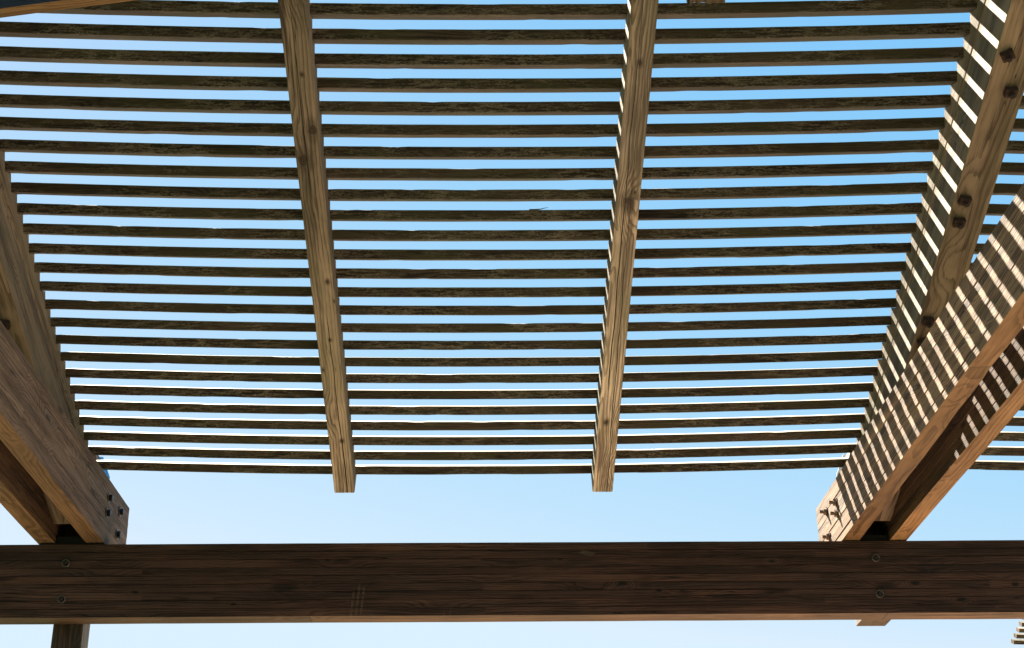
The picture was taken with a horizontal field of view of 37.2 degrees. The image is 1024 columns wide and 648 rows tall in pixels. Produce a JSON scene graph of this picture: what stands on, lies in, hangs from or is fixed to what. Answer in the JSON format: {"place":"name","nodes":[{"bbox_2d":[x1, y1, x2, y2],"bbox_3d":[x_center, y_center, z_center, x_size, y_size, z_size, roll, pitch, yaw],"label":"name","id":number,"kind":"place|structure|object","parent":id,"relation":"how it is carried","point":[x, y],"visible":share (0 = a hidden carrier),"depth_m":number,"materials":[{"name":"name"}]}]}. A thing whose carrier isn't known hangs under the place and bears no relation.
{"place":"outdoors","nodes":[
{"label":"outdoors","id":0,"kind":"place"},
{"bbox_2d":[278,0,356,492],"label":"rafter","id":1,"kind":"object","parent":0,"point":[299,54],"visible":1,"depth_m":5.85,"materials":[{"name":"brown wood"}]},
{"bbox_2d":[0,0,1023,647],"label":"sky","id":2,"kind":"structure","parent":0,"point":[166,507],"materials":[{"name":"blue"}]},
{"bbox_2d":[591,0,658,491],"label":"rafter","id":3,"kind":"object","parent":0,"point":[640,26],"visible":1,"depth_m":5.87,"materials":[{"name":"brown wood"}]},
{"bbox_3d":[5.209,3.144,15.097,0.100,0.153,0.790,0,-44,-1],"label":"far rafter","id":4,"kind":"object","parent":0,"visible":0},
{"bbox_2d":[1011,639,1023,644],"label":"roof slat","id":5,"kind":"object","parent":4,"relation":"on","point":[1018,641],"visible":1,"depth_m":15.23,"materials":[{"name":"brown wood"}]},
{"bbox_2d":[1014,633,1023,638],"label":"roof slat","id":6,"kind":"object","parent":4,"relation":"on","point":[1019,635],"visible":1,"depth_m":15.15,"materials":[{"name":"brown wood"}]},
{"bbox_2d":[1016,627,1023,632],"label":"roof slat","id":7,"kind":"object","parent":4,"relation":"on","point":[1020,629],"visible":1,"depth_m":15.09,"materials":[{"name":"brown wood"}]},
{"label":"ground","id":8,"kind":"structure","parent":0,"visible":0},
{"bbox_2d":[51,455,109,647],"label":"post","id":9,"kind":"object","parent":8,"relation":"on","point":[70,635],"visible":0.15,"depth_m":6.88,"materials":[{"name":"brown wood"}]},
{"bbox_2d":[0,535,1023,624],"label":"cross beam","id":10,"kind":"structure","parent":9,"relation":"attached to","point":[70,580],"depth_m":6.88,"materials":[{"name":"wood"}]},
{"bbox_2d":[0,440,64,544],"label":"twin beam","id":11,"kind":"structure","parent":10,"relation":"on","point":[23,501],"depth_m":6.52,"materials":[{"name":"brown wood"}]},
{"bbox_2d":[0,150,87,523],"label":"end rafter","id":12,"kind":"object","parent":11,"relation":"attached to","point":[25,317],"visible":0.53,"depth_m":6.06,"materials":[{"name":"brown wood"}]},
{"bbox_2d":[5,161,932,180],"bbox_3d":[-1.852,-0.586,5.820,7.066,0.069,0.086,0,-1,-1],"label":"roof slat","id":13,"kind":"object","parent":12,"relation":"on","point":[435,174],"visible":0.92,"depth_m":5.81,"materials":[{"name":"brown wood"}]},
{"bbox_2d":[11,182,926,201],"bbox_3d":[-1.853,-0.512,5.895,7.066,0.070,0.086,0,-1,-1],"label":"roof slat","id":14,"kind":"object","parent":12,"relation":"attached to","point":[293,194],"visible":0.93,"depth_m":5.89,"materials":[{"name":"brown wood"}]},
{"bbox_2d":[0,139,938,159],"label":"roof slat","id":15,"kind":"object","parent":12,"relation":"on","point":[441,153],"visible":0.92,"depth_m":5.74,"materials":[{"name":"brown wood"}]},
{"bbox_2d":[17,202,921,221],"bbox_3d":[-1.854,-0.438,5.970,7.066,0.070,0.086,0,-1,-1],"label":"roof slat","id":16,"kind":"object","parent":12,"relation":"on","point":[534,215],"visible":0.9,"depth_m":5.96,"materials":[{"name":"brown wood"}]},
{"bbox_2d":[23,223,915,240],"bbox_3d":[-1.855,-0.364,6.046,7.066,0.069,0.086,0,-1,-1],"label":"roof slat","id":17,"kind":"object","parent":12,"relation":"on","point":[453,235],"visible":0.94,"depth_m":6.04,"materials":[{"name":"brown wood"}]},
{"bbox_2d":[29,242,910,260],"bbox_3d":[-1.857,-0.290,6.121,7.066,0.070,0.086,0,-1,-1],"label":"roof slat","id":18,"kind":"object","parent":12,"relation":"attached to","point":[445,255],"visible":0.9,"depth_m":6.11,"materials":[{"name":"brown wood"}]},
{"bbox_2d":[34,261,905,278],"bbox_3d":[-1.858,-0.216,6.197,7.066,0.070,0.086,0,-1,-1],"label":"roof slat","id":19,"kind":"object","parent":12,"relation":"attached to","point":[376,273],"visible":0.92,"depth_m":6.19,"materials":[{"name":"brown wood"}]},
{"bbox_2d":[40,280,900,297],"bbox_3d":[-1.859,-0.141,6.272,7.066,0.069,0.086,0,-1,-1],"label":"roof slat","id":20,"kind":"object","parent":12,"relation":"on","point":[430,292],"visible":0.88,"depth_m":6.26,"materials":[{"name":"brown wood"}]},
{"bbox_2d":[45,298,895,314],"bbox_3d":[-1.860,-0.068,6.347,7.066,0.070,0.086,0,-1,-1],"label":"roof slat","id":21,"kind":"object","parent":12,"relation":"attached to","point":[467,310],"visible":0.95,"depth_m":6.34,"materials":[{"name":"brown wood"}]},
{"bbox_2d":[51,316,890,332],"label":"roof slat","id":22,"kind":"object","parent":12,"relation":"attached to","point":[458,327],"visible":0.86,"depth_m":6.41,"materials":[{"name":"brown wood"}]},
{"bbox_2d":[61,350,881,366],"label":"roof slat","id":23,"kind":"object","parent":12,"relation":"on","point":[462,362],"visible":0.79,"depth_m":6.56,"materials":[{"name":"brown wood"}]},
{"bbox_2d":[56,333,886,349],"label":"roof slat","id":24,"kind":"object","parent":12,"relation":"attached to","point":[458,345],"visible":0.84,"depth_m":6.49,"materials":[{"name":"brown wood"}]},
{"bbox_2d":[70,382,872,398],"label":"roof slat","id":25,"kind":"object","parent":12,"relation":"on","point":[478,394],"visible":0.81,"depth_m":6.71,"materials":[{"name":"brown wood"}]},
{"bbox_2d":[66,366,877,382],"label":"roof slat","id":26,"kind":"object","parent":12,"relation":"on","point":[477,378],"visible":0.92,"depth_m":6.64,"materials":[{"name":"brown wood"}]},
{"bbox_2d":[75,398,868,414],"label":"roof slat","id":27,"kind":"object","parent":12,"relation":"on","point":[469,410],"visible":0.87,"depth_m":6.79,"materials":[{"name":"brown wood"}]},
{"bbox_2d":[79,413,864,430],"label":"roof slat","id":28,"kind":"object","parent":12,"relation":"attached to","point":[474,425],"visible":0.78,"depth_m":6.87,"materials":[{"name":"brown wood"}]},
{"bbox_2d":[0,117,944,137],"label":"roof slat","id":29,"kind":"object","parent":12,"relation":"attached to","point":[471,131],"visible":0.91,"depth_m":5.66,"materials":[{"name":"brown wood"}]},
{"bbox_2d":[84,428,860,445],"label":"roof slat","id":30,"kind":"object","parent":12,"relation":"attached to","point":[471,440],"visible":0.82,"depth_m":6.94,"materials":[{"name":"brown wood"}]},
{"bbox_2d":[88,443,856,459],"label":"roof slat","id":31,"kind":"object","parent":12,"relation":"attached to","point":[468,454],"visible":0.83,"depth_m":7.02,"materials":[{"name":"brown wood"}]},
{"bbox_2d":[97,457,848,474],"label":"roof slat","id":32,"kind":"object","parent":12,"relation":"attached to","point":[471,469],"visible":0.81,"depth_m":7.09,"materials":[{"name":"brown wood"}]},
{"bbox_2d":[0,94,950,115],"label":"roof slat","id":33,"kind":"object","parent":12,"relation":"attached to","point":[400,108],"visible":0.91,"depth_m":5.59,"materials":[{"name":"brown wood"}]},
{"bbox_2d":[0,70,956,92],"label":"roof slat","id":34,"kind":"object","parent":12,"relation":"on","point":[454,85],"visible":0.93,"depth_m":5.51,"materials":[{"name":"brown wood"}]},
{"bbox_2d":[0,46,963,68],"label":"roof slat","id":35,"kind":"object","parent":12,"relation":"attached to","point":[477,61],"visible":0.89,"depth_m":5.44,"materials":[{"name":"brown wood"}]},
{"bbox_2d":[0,21,969,44],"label":"roof slat","id":36,"kind":"object","parent":12,"relation":"attached to","point":[482,36],"visible":0.92,"depth_m":5.37,"materials":[{"name":"brown wood"}]},
{"bbox_2d":[41,0,976,19],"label":"roof slat","id":37,"kind":"object","parent":12,"relation":"attached to","point":[352,11],"visible":0.92,"depth_m":5.29,"materials":[{"name":"brown wood"}]},
{"bbox_2d":[0,321,128,543],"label":"twin beam","id":38,"kind":"structure","parent":10,"relation":"on","point":[43,442],"depth_m":6.17,"materials":[{"name":"brown wood"}]},
{"bbox_2d":[0,0,132,17],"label":"diagonal brace","id":39,"kind":"object","parent":38,"relation":"attached to","point":[9,8],"visible":1,"depth_m":3.83,"materials":[{"name":"brown wood"}]},
{"bbox_2d":[686,0,724,3],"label":"timber end","id":40,"kind":"object","parent":39,"relation":"attached to","point":[705,1],"visible":1,"depth_m":3.86,"materials":[{"name":"brown wood"}]},
{"bbox_2d":[837,453,889,625],"bbox_3d":[1.655,0.994,7.190,0.151,0.848,0.133,0,-25,-1],"label":"post","id":41,"kind":"object","parent":10,"relation":"attached to","point":[874,528],"visible":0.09,"depth_m":7.12,"materials":[{"name":"brown wood"}]},
{"bbox_2d":[816,183,1023,540],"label":"twin beam","id":42,"kind":"structure","parent":10,"relation":"on","point":[978,325],"depth_m":5.54,"materials":[{"name":"brown wood"}]},
{"bbox_2d":[857,0,1023,520],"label":"end rafter","id":43,"kind":"object","parent":42,"relation":"attached to","point":[987,92],"visible":0.77,"depth_m":5.60,"materials":[{"name":"brown wood"}]},
{"bbox_2d":[974,243,984,253],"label":"roof slat","id":44,"kind":"object","parent":43,"relation":"on","point":[979,246],"visible":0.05,"depth_m":6.13,"materials":[{"name":"brown wood"}]},
{"bbox_2d":[980,224,996,234],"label":"roof slat","id":45,"kind":"object","parent":43,"relation":"on","point":[987,229],"visible":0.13,"depth_m":6.06,"materials":[{"name":"brown wood"}]},
{"bbox_2d":[969,460,1023,470],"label":"roof slat","id":46,"kind":"object","parent":43,"relation":"on","point":[995,465],"visible":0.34,"depth_m":7.12,"materials":[{"name":"brown wood"}]},
{"bbox_2d":[985,204,1009,215],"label":"roof slat","id":47,"kind":"object","parent":43,"relation":"on","point":[996,209],"visible":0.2,"depth_m":5.98,"materials":[{"name":"brown wood"}]},
{"bbox_2d":[981,446,1023,455],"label":"roof slat","id":48,"kind":"object","parent":43,"relation":"on","point":[1002,451],"visible":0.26,"depth_m":7.04,"materials":[{"name":"brown wood"}]},
{"bbox_2d":[992,183,1022,195],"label":"roof slat","id":49,"kind":"object","parent":43,"relation":"on","point":[1006,189],"visible":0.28,"depth_m":5.91,"materials":[{"name":"brown wood"}]},
{"bbox_2d":[993,431,1023,440],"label":"roof slat","id":50,"kind":"object","parent":43,"relation":"on","point":[1008,436],"visible":0.21,"depth_m":6.97,"materials":[{"name":"brown wood"}]},
{"bbox_2d":[998,162,1023,174],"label":"roof slat","id":51,"kind":"object","parent":43,"relation":"on","point":[1011,168],"visible":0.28,"depth_m":5.83,"materials":[{"name":"brown wood"}]},
{"bbox_2d":[1005,140,1023,153],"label":"roof slat","id":52,"kind":"object","parent":43,"relation":"on","point":[1015,147],"visible":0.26,"depth_m":5.76,"materials":[{"name":"brown wood"}]},
{"bbox_2d":[1006,417,1023,425],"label":"roof slat","id":53,"kind":"object","parent":43,"relation":"on","point":[1016,421],"visible":0.08,"depth_m":6.89,"materials":[{"name":"brown wood"}]},
{"bbox_2d":[1012,118,1023,131],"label":"roof slat","id":54,"kind":"object","parent":43,"relation":"on","point":[1018,126],"visible":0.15,"depth_m":5.68,"materials":[{"name":"brown wood"}]},
{"bbox_2d":[1019,95,1023,108],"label":"roof slat","id":55,"kind":"object","parent":43,"relation":"on","point":[1021,106],"visible":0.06,"depth_m":5.61,"materials":[{"name":"brown wood"}]},
{"bbox_2d":[880,326,1023,540],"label":"twin beam","id":56,"kind":"structure","parent":10,"relation":"on","point":[991,406],"depth_m":5.96,"materials":[{"name":"brown wood"}]}
]}

